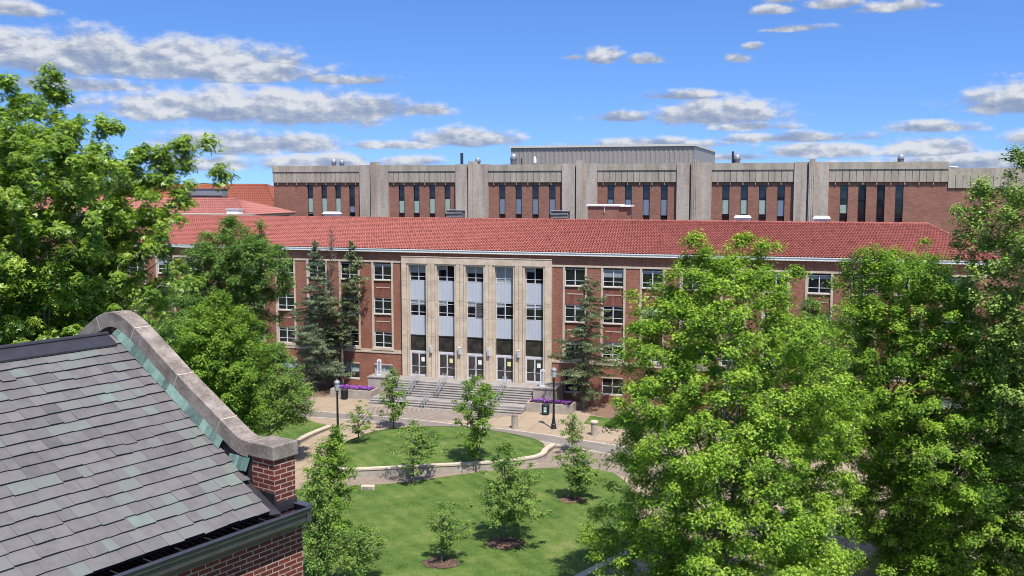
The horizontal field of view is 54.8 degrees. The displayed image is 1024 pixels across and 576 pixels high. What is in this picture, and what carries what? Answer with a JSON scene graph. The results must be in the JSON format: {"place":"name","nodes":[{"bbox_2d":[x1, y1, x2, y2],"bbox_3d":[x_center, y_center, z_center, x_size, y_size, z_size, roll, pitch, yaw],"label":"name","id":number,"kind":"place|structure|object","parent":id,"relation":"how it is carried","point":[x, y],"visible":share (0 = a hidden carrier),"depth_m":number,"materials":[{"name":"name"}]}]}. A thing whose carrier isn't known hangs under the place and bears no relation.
{"place":"outdoors","nodes":[
{"label":"outdoors","id":0,"kind":"place"},
{"bbox_2d":[99,184,273,206],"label":"orange roof hall","id":1,"kind":"structure","parent":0,"point":[260,193],"depth_m":169.46,"materials":[{"name":"tile"}]},
{"bbox_2d":[251,418,325,456],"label":"lawn","id":2,"kind":"structure","parent":0,"point":[299,431],"depth_m":82.32,"materials":[{"name":"green plant"}]},
{"bbox_2d":[152,316,211,366],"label":"maple tree","id":3,"kind":"object","parent":2,"relation":"on","point":[175,320],"visible":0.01,"depth_m":68.32,"materials":[{"name":"green plant"}]},
{"bbox_2d":[156,214,298,413],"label":"elm tree","id":4,"kind":"object","parent":2,"relation":"on","point":[247,251],"visible":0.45,"depth_m":74.98,"materials":[{"name":"green plant"}]},
{"bbox_2d":[237,341,321,435],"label":"crabapple tree","id":5,"kind":"object","parent":2,"relation":"on","point":[280,393],"visible":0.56,"depth_m":72.14,"materials":[{"name":"green plant"}]},
{"bbox_2d":[299,464,542,488],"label":"curved path","id":6,"kind":"structure","parent":0,"point":[380,480],"depth_m":70.34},
{"bbox_2d":[325,426,544,466],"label":"island lawn","id":7,"kind":"structure","parent":0,"point":[370,451],"depth_m":75.84,"materials":[{"name":"green plant"}]},
{"bbox_2d":[336,400,379,442],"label":"young tree","id":8,"kind":"object","parent":7,"relation":"on","point":[365,424],"visible":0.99,"depth_m":77.28,"materials":[{"name":"green plant"}]},
{"bbox_2d":[376,367,411,428],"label":"young tree","id":9,"kind":"object","parent":7,"relation":"on","point":[393,406],"visible":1,"depth_m":82.13,"materials":[{"name":"green plant"}]},
{"bbox_2d":[295,467,636,575],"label":"lawn","id":10,"kind":"structure","parent":0,"point":[397,513],"depth_m":61.32,"materials":[{"name":"green plant"}]},
{"bbox_2d":[2,252,196,360],"bbox_3d":[-26.261,6.503,58.667,15.050,17.808,14.564,0,6,0],"label":"maple tree","id":11,"kind":"object","parent":10,"relation":"on","point":[110,290],"visible":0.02,"depth_m":58.62,"materials":[{"name":"green plant"}]},
{"bbox_2d":[0,61,240,347],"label":"oak tree","id":12,"kind":"object","parent":10,"relation":"on","point":[77,301],"visible":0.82,"depth_m":34.79,"materials":[{"name":"green plant"}]},
{"bbox_2d":[302,459,342,575],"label":"young tree","id":13,"kind":"object","parent":10,"relation":"on","point":[316,542],"visible":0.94,"depth_m":51.77,"materials":[{"name":"green plant"}]},
{"bbox_2d":[298,424,361,533],"bbox_3d":[-10.905,11.723,58.868,4.027,7.360,3.980,-2,6,-18],"label":"young tree","id":14,"kind":"object","parent":10,"relation":"on","point":[332,469],"visible":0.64,"depth_m":58.57,"materials":[{"name":"green plant"}]},
{"bbox_2d":[328,520,391,575],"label":"young tree","id":15,"kind":"object","parent":10,"relation":"on","point":[347,553],"visible":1,"depth_m":52.72,"materials":[{"name":"green plant"}]},
{"bbox_2d":[382,419,448,483],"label":"young tree","id":16,"kind":"object","parent":10,"relation":"on","point":[414,446],"visible":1,"depth_m":68.81,"materials":[{"name":"green plant"}]},
{"bbox_2d":[422,555,460,568],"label":"mulch","id":17,"kind":"object","parent":10,"relation":"on","point":[438,563],"visible":1,"depth_m":55.70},
{"bbox_2d":[425,499,473,561],"bbox_3d":[-3.540,13.878,55.903,2.851,3.902,2.808,0,6,0],"label":"young tree","id":18,"kind":"object","parent":10,"relation":"on","point":[443,534],"visible":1,"depth_m":55.63,"materials":[{"name":"green plant"}]},
{"bbox_2d":[450,373,503,471],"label":"young tree","id":19,"kind":"object","parent":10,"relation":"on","point":[485,388],"visible":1,"depth_m":70.97,"materials":[{"name":"green plant"}]},
{"bbox_2d":[485,535,524,548],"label":"mulch","id":20,"kind":"object","parent":10,"relation":"on","point":[510,542],"visible":0.99,"depth_m":58.51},
{"bbox_2d":[464,441,553,541],"bbox_3d":[0.200,12.240,58.384,5.224,6.476,4.629,4,7,35],"label":"young tree","id":21,"kind":"object","parent":10,"relation":"on","point":[508,514],"visible":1,"depth_m":57.90,"materials":[{"name":"green plant"}]},
{"bbox_2d":[551,445,606,497],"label":"young tree","id":22,"kind":"object","parent":10,"relation":"on","point":[580,475],"visible":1,"depth_m":65.53,"materials":[{"name":"green plant"}]},
{"bbox_2d":[0,0,1023,189],"label":"sky","id":23,"kind":"structure","parent":0,"point":[279,82],"materials":[{"name":"blue"}]},
{"bbox_2d":[539,448,662,477],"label":"swirl paving","id":24,"kind":"structure","parent":0,"point":[546,462],"depth_m":73.79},
{"bbox_2d":[558,413,587,452],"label":"young tree","id":25,"kind":"object","parent":24,"relation":"on","point":[574,437],"visible":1,"depth_m":75.65,"materials":[{"name":"green plant"}]},
{"bbox_2d":[272,159,1023,353],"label":"lab building","id":26,"kind":"structure","parent":0,"point":[923,192],"depth_m":123.87,"materials":[{"name":"concrete"}]},
{"bbox_2d":[349,185,354,216],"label":"window","id":27,"kind":"structure","parent":26,"relation":"in","point":[351,187],"depth_m":136.95,"materials":[{"name":"blue glass"}]},
{"bbox_2d":[399,185,404,216],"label":"window","id":28,"kind":"structure","parent":26,"relation":"in","point":[401,187],"depth_m":134.73,"materials":[{"name":"blue glass"}]},
{"bbox_2d":[414,185,419,216],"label":"window","id":29,"kind":"structure","parent":26,"relation":"in","point":[416,187],"depth_m":134.07,"materials":[{"name":"blue glass"}]},
{"bbox_2d":[429,185,434,217],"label":"window","id":30,"kind":"structure","parent":26,"relation":"in","point":[432,187],"depth_m":133.39,"materials":[{"name":"blue glass"}]},
{"bbox_2d":[499,185,504,217],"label":"window","id":31,"kind":"structure","parent":26,"relation":"in","point":[501,187],"depth_m":130.43,"materials":[{"name":"blue glass"}]},
{"bbox_2d":[516,185,521,217],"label":"window","id":32,"kind":"structure","parent":26,"relation":"in","point":[518,187],"depth_m":129.73,"materials":[{"name":"blue glass"}]},
{"bbox_2d":[533,185,538,218],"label":"window","id":33,"kind":"structure","parent":26,"relation":"in","point":[535,187],"depth_m":129.03,"materials":[{"name":"blue glass"}]},
{"bbox_2d":[549,185,555,218],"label":"window","id":34,"kind":"structure","parent":26,"relation":"in","point":[552,188],"depth_m":128.31,"materials":[{"name":"blue glass"}]},
{"bbox_2d":[509,144,715,163],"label":"metal penthouse","id":35,"kind":"object","parent":26,"relation":"on","point":[628,154],"visible":0.59,"depth_m":131.43,"materials":[{"name":"metal"}]},
{"bbox_2d":[643,185,649,219],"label":"window","id":36,"kind":"structure","parent":26,"relation":"in","point":[646,188],"depth_m":124.67,"materials":[{"name":"blue glass"}]},
{"bbox_2d":[660,185,667,219],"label":"window","id":37,"kind":"structure","parent":26,"relation":"in","point":[664,188],"depth_m":124.03,"materials":[{"name":"blue glass"}]},
{"bbox_2d":[722,185,729,220],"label":"window","id":38,"kind":"structure","parent":26,"relation":"in","point":[725,188],"depth_m":121.75,"materials":[{"name":"blue glass"}]},
{"bbox_2d":[740,185,747,214],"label":"window","id":39,"kind":"structure","parent":26,"relation":"in","point":[744,188],"depth_m":121.07,"materials":[{"name":"blue glass"}]},
{"bbox_2d":[758,185,766,220],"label":"window","id":40,"kind":"structure","parent":26,"relation":"in","point":[762,188],"depth_m":120.45,"materials":[{"name":"blue glass"}]},
{"bbox_2d":[777,185,784,220],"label":"window","id":41,"kind":"structure","parent":26,"relation":"in","point":[781,188],"depth_m":119.77,"materials":[{"name":"blue glass"}]},
{"bbox_2d":[839,185,847,221],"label":"window","id":42,"kind":"structure","parent":26,"relation":"in","point":[843,188],"depth_m":117.63,"materials":[{"name":"blue glass"}]},
{"bbox_2d":[857,185,865,222],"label":"window","id":43,"kind":"structure","parent":26,"relation":"in","point":[862,188],"depth_m":117.03,"materials":[{"name":"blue glass"}]},
{"bbox_2d":[876,185,884,221],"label":"window","id":44,"kind":"structure","parent":26,"relation":"in","point":[880,188],"depth_m":116.40,"materials":[{"name":"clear glass"}]},
{"bbox_2d":[894,185,903,221],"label":"window","id":45,"kind":"structure","parent":26,"relation":"in","point":[899,188],"depth_m":115.79,"materials":[{"name":"blue glass"}]},
{"bbox_2d":[276,395,1023,575],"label":"plaza","id":46,"kind":"structure","parent":0,"point":[537,422],"depth_m":80.20,"materials":[{"name":"concrete"}]},
{"bbox_2d":[172,289,284,433],"bbox_3d":[-18.946,7.254,62.617,7.457,14.821,11.010,-5,8,-42],"label":"honey locust tree","id":47,"kind":"object","parent":46,"relation":"on","point":[226,382],"visible":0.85,"depth_m":59.77,"materials":[{"name":"green plant"}]},
{"bbox_2d":[290,383,334,396],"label":"mulch","id":48,"kind":"object","parent":46,"relation":"on","point":[323,390],"visible":0.33,"depth_m":98.07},
{"bbox_2d":[294,425,330,445],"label":"garden wall","id":49,"kind":"structure","parent":46,"relation":"on","point":[305,437],"depth_m":79.85,"materials":[{"name":"concrete"}]},
{"bbox_2d":[285,239,355,390],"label":"spruce tree","id":50,"kind":"object","parent":46,"relation":"on","point":[313,335],"visible":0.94,"depth_m":96.77,"materials":[{"name":"green plant"}]},
{"bbox_2d":[317,229,345,389],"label":"spruce tree","id":51,"kind":"object","parent":46,"relation":"on","point":[333,326],"visible":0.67,"depth_m":97.69,"materials":[{"name":"green plant"}]},
{"bbox_2d":[333,240,371,384],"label":"spruce tree","id":52,"kind":"object","parent":46,"relation":"on","point":[348,288],"visible":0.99,"depth_m":96.71,"materials":[{"name":"green plant"}]},
{"bbox_2d":[330,387,378,399],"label":"stone planter","id":53,"kind":"object","parent":46,"relation":"on","point":[360,394],"visible":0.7,"depth_m":94.31,"materials":[{"name":"stone"}]},
{"bbox_2d":[367,371,395,394],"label":"stair pedestal","id":54,"kind":"object","parent":46,"relation":"on","point":[374,380],"visible":0.54,"depth_m":95.71,"materials":[{"name":"concrete"}]},
{"bbox_2d":[321,444,555,478],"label":"retaining wall","id":55,"kind":"structure","parent":46,"relation":"on","point":[398,470],"depth_m":71.36,"materials":[{"name":"concrete"}]},
{"bbox_2d":[366,406,511,419],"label":"paver fan","id":56,"kind":"object","parent":46,"relation":"on","point":[425,414],"visible":0.73,"depth_m":87.80},
{"bbox_2d":[368,375,537,414],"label":"entrance stairs","id":57,"kind":"structure","parent":46,"relation":"on","point":[515,398],"depth_m":92.29,"materials":[{"name":"concrete"}]},
{"bbox_2d":[297,411,754,474],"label":"paved band","id":58,"kind":"object","parent":46,"relation":"on","point":[600,447],"visible":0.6,"depth_m":81.69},
{"bbox_2d":[293,409,681,455],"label":"band edging","id":59,"kind":"object","parent":58,"relation":"on","point":[491,427],"visible":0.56,"depth_m":82.34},
{"bbox_2d":[532,381,562,399],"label":"stair pedestal","id":60,"kind":"object","parent":46,"relation":"on","point":[546,392],"visible":0.52,"depth_m":90.48,"materials":[{"name":"stone"}]},
{"bbox_2d":[526,399,575,414],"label":"stone planter","id":61,"kind":"object","parent":46,"relation":"on","point":[559,408],"visible":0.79,"depth_m":88.30,"materials":[{"name":"stone"}]},
{"bbox_2d":[529,397,572,404],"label":"petunias","id":62,"kind":"object","parent":61,"relation":"on","point":[563,402],"visible":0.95,"depth_m":88.96,"materials":[{"name":"purple plant"}]},
{"bbox_2d":[103,215,1000,422],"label":"brick hall","id":63,"kind":"structure","parent":46,"relation":"on","point":[503,290],"depth_m":94.71,"materials":[{"name":"brick"}]},
{"bbox_2d":[278,294,293,309],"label":"window","id":64,"kind":"structure","parent":63,"relation":"in","point":[289,303],"depth_m":101.48,"materials":[{"name":"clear glass"}]},
{"bbox_2d":[279,327,294,342],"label":"window","id":65,"kind":"structure","parent":63,"relation":"in","point":[285,335],"depth_m":101.90,"materials":[{"name":"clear glass"}]},
{"bbox_2d":[344,363,359,377],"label":"basement window","id":66,"kind":"structure","parent":63,"relation":"in","point":[354,367],"depth_m":99.93,"materials":[{"name":"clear glass"}]},
{"bbox_2d":[374,264,390,279],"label":"window","id":67,"kind":"structure","parent":63,"relation":"in","point":[381,271],"depth_m":97.90,"materials":[{"name":"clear glass"}]},
{"bbox_2d":[374,298,390,313],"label":"window","id":68,"kind":"structure","parent":63,"relation":"in","point":[381,305],"depth_m":98.28,"materials":[{"name":"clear glass"}]},
{"bbox_2d":[375,331,391,347],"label":"window","id":69,"kind":"structure","parent":63,"relation":"in","point":[382,339],"depth_m":98.60,"materials":[{"name":"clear glass"}]},
{"bbox_2d":[410,265,425,280],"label":"window","id":70,"kind":"structure","parent":63,"relation":"in","point":[417,272],"depth_m":96.81,"materials":[{"name":"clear glass"}]},
{"bbox_2d":[410,299,425,315],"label":"window","id":71,"kind":"structure","parent":63,"relation":"in","point":[417,307],"depth_m":97.19,"materials":[{"name":"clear glass"}]},
{"bbox_2d":[411,334,425,350],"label":"transom window","id":72,"kind":"structure","parent":63,"relation":"in","point":[418,342],"depth_m":97.57,"materials":[{"name":"black glass"}]},
{"bbox_2d":[438,266,453,281],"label":"window","id":73,"kind":"structure","parent":63,"relation":"in","point":[445,273],"depth_m":95.94,"materials":[{"name":"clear glass"}]},
{"bbox_2d":[438,300,453,316],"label":"window","id":74,"kind":"structure","parent":63,"relation":"in","point":[446,308],"depth_m":96.29,"materials":[{"name":"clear glass"}]},
{"bbox_2d":[439,336,454,351],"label":"transom window","id":75,"kind":"structure","parent":63,"relation":"in","point":[446,343],"depth_m":96.66,"materials":[{"name":"black glass"}]},
{"bbox_2d":[447,354,454,377],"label":"door","id":76,"kind":"structure","parent":63,"relation":"in","point":[451,358],"depth_m":96.62,"materials":[{"name":"glass"}]},
{"bbox_2d":[468,355,475,378],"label":"door","id":77,"kind":"structure","parent":63,"relation":"in","point":[471,359],"depth_m":95.98,"materials":[{"name":"glass"}]},
{"bbox_2d":[467,266,482,282],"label":"window","id":78,"kind":"structure","parent":63,"relation":"in","point":[474,274],"depth_m":95.05,"materials":[{"name":"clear glass"}]},
{"bbox_2d":[467,301,482,317],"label":"window","id":79,"kind":"structure","parent":63,"relation":"in","point":[474,309],"depth_m":95.41,"materials":[{"name":"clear glass"}]},
{"bbox_2d":[467,337,483,353],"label":"transom window","id":80,"kind":"structure","parent":63,"relation":"in","point":[475,345],"depth_m":95.77,"materials":[{"name":"black glass"}]},
{"bbox_2d":[476,356,483,379],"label":"door","id":81,"kind":"structure","parent":63,"relation":"in","point":[479,359],"depth_m":95.73,"materials":[{"name":"glass"}]},
{"bbox_2d":[497,357,504,380],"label":"door","id":82,"kind":"structure","parent":63,"relation":"in","point":[500,360],"depth_m":95.10,"materials":[{"name":"glass"}]},
{"bbox_2d":[496,267,512,282],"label":"window","id":83,"kind":"structure","parent":63,"relation":"in","point":[503,274],"depth_m":94.15,"materials":[{"name":"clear glass"}]},
{"bbox_2d":[496,303,512,319],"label":"window","id":84,"kind":"structure","parent":63,"relation":"in","point":[503,310],"depth_m":94.49,"materials":[{"name":"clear glass"}]},
{"bbox_2d":[496,339,512,355],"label":"transom window","id":85,"kind":"structure","parent":63,"relation":"in","point":[503,346],"depth_m":94.89,"materials":[{"name":"black glass"}]},
{"bbox_2d":[505,357,512,380],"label":"door","id":86,"kind":"structure","parent":63,"relation":"in","point":[508,361],"depth_m":94.85,"materials":[{"name":"glass"}]},
{"bbox_2d":[526,359,534,382],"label":"door","id":87,"kind":"structure","parent":63,"relation":"in","point":[530,363],"depth_m":94.22,"materials":[{"name":"glass"}]},
{"bbox_2d":[526,268,542,283],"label":"window","id":88,"kind":"structure","parent":63,"relation":"in","point":[533,275],"depth_m":93.28,"materials":[{"name":"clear glass"}]},
{"bbox_2d":[526,304,542,320],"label":"window","id":89,"kind":"structure","parent":63,"relation":"in","point":[534,312],"depth_m":93.60,"materials":[{"name":"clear glass"}]},
{"bbox_2d":[526,340,542,356],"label":"transom window","id":90,"kind":"structure","parent":63,"relation":"in","point":[534,348],"depth_m":93.99,"materials":[{"name":"black glass"}]},
{"bbox_2d":[550,210,570,218],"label":"roof louvre","id":91,"kind":"object","parent":63,"relation":"on","point":[560,214],"visible":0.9,"depth_m":100.08,"materials":[{"name":"grey metal"}]},
{"bbox_2d":[565,268,584,285],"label":"window","id":92,"kind":"structure","parent":63,"relation":"in","point":[573,277],"depth_m":92.06,"materials":[{"name":"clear glass"}]},
{"bbox_2d":[565,305,584,321],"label":"window","id":93,"kind":"structure","parent":63,"relation":"in","point":[571,311],"depth_m":92.46,"materials":[{"name":"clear glass"}]},
{"bbox_2d":[586,204,633,219],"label":"roof hut","id":94,"kind":"object","parent":63,"relation":"on","point":[609,211],"visible":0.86,"depth_m":99.55,"materials":[{"name":"brick"}]},
{"bbox_2d":[602,378,622,394],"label":"basement window","id":95,"kind":"structure","parent":63,"relation":"in","point":[607,388],"depth_m":92.01,"materials":[{"name":"black glass"}]},
{"bbox_2d":[603,306,622,323],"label":"window","id":96,"kind":"structure","parent":63,"relation":"in","point":[616,312],"depth_m":91.27,"materials":[{"name":"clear glass"}]},
{"bbox_2d":[603,342,622,359],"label":"window","id":97,"kind":"structure","parent":63,"relation":"in","point":[611,349],"depth_m":91.63,"materials":[{"name":"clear glass"}]},
{"bbox_2d":[603,269,623,286],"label":"window","id":98,"kind":"structure","parent":63,"relation":"in","point":[611,278],"depth_m":90.96,"materials":[{"name":"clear glass"}]},
{"bbox_2d":[642,270,662,287],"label":"window","id":99,"kind":"structure","parent":63,"relation":"in","point":[646,275],"depth_m":89.90,"materials":[{"name":"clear glass"}]},
{"bbox_2d":[807,275,830,293],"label":"window","id":100,"kind":"structure","parent":63,"relation":"in","point":[816,285],"depth_m":85.55,"materials":[{"name":"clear glass"}]},
{"bbox_2d":[550,367,557,429],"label":"lamp post","id":101,"kind":"object","parent":46,"relation":"on","point":[553,373],"visible":1,"depth_m":82.32,"materials":[{"name":"black metal"}]},
{"bbox_2d":[547,275,620,409],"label":"spruce tree","id":102,"kind":"object","parent":46,"relation":"on","point":[584,344],"visible":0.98,"depth_m":88.61,"materials":[{"name":"green plant"}]},
{"bbox_2d":[574,507,851,575],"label":"curb wall","id":103,"kind":"structure","parent":46,"relation":"on","point":[586,571],"depth_m":54.90,"materials":[{"name":"concrete"}]},
{"bbox_2d":[574,228,878,575],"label":"maple tree","id":104,"kind":"object","parent":46,"relation":"on","point":[680,480],"visible":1,"depth_m":44.60,"materials":[{"name":"green plant"}]},
{"bbox_2d":[775,295,868,460],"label":"maple tree","id":105,"kind":"object","parent":46,"relation":"on","point":[811,312],"visible":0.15,"depth_m":74.31,"materials":[{"name":"green plant"}]},
{"bbox_2d":[810,237,1023,575],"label":"maple tree","id":106,"kind":"object","parent":46,"relation":"on","point":[943,539],"visible":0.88,"depth_m":49.85,"materials":[{"name":"green plant"}]},
{"bbox_2d":[945,142,1023,575],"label":"linden tree","id":107,"kind":"object","parent":46,"relation":"on","point":[998,306],"visible":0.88,"depth_m":47.07,"materials":[{"name":"green plant"}]},
{"bbox_2d":[584,416,881,449],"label":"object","id":108,"kind":"structure","parent":0,"point":[602,420],"depth_m":84.41,"materials":[{"name":"green plant"}]},
{"bbox_2d":[581,403,923,433],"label":"mulch","id":109,"kind":"object","parent":108,"relation":"on","point":[601,409],"visible":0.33,"depth_m":89.34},
{"bbox_2d":[832,253,879,445],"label":"tree","id":110,"kind":"object","parent":108,"relation":"on","point":[853,269],"visible":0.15,"depth_m":79.12,"materials":[{"name":"green plant"}]},
{"bbox_3d":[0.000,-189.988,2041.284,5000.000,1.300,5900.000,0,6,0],"label":"ground","id":111,"kind":"structure","parent":0,"visible":0},
{"bbox_2d":[0,197,295,312],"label":"pale roof wing","id":112,"kind":"structure","parent":111,"relation":"on","point":[213,205],"depth_m":130.87,"materials":[{"name":"tile"}]},
{"bbox_2d":[184,189,227,197],"bbox_3d":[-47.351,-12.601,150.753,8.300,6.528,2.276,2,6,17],"label":"air handler","id":113,"kind":"object","parent":112,"relation":"on","point":[206,193],"visible":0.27,"depth_m":149.44,"materials":[{"name":"metal"}]},
{"bbox_2d":[0,310,312,575],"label":"slate house","id":114,"kind":"structure","parent":111,"relation":"on","point":[131,443],"depth_m":12.65,"materials":[{"name":"stone"}]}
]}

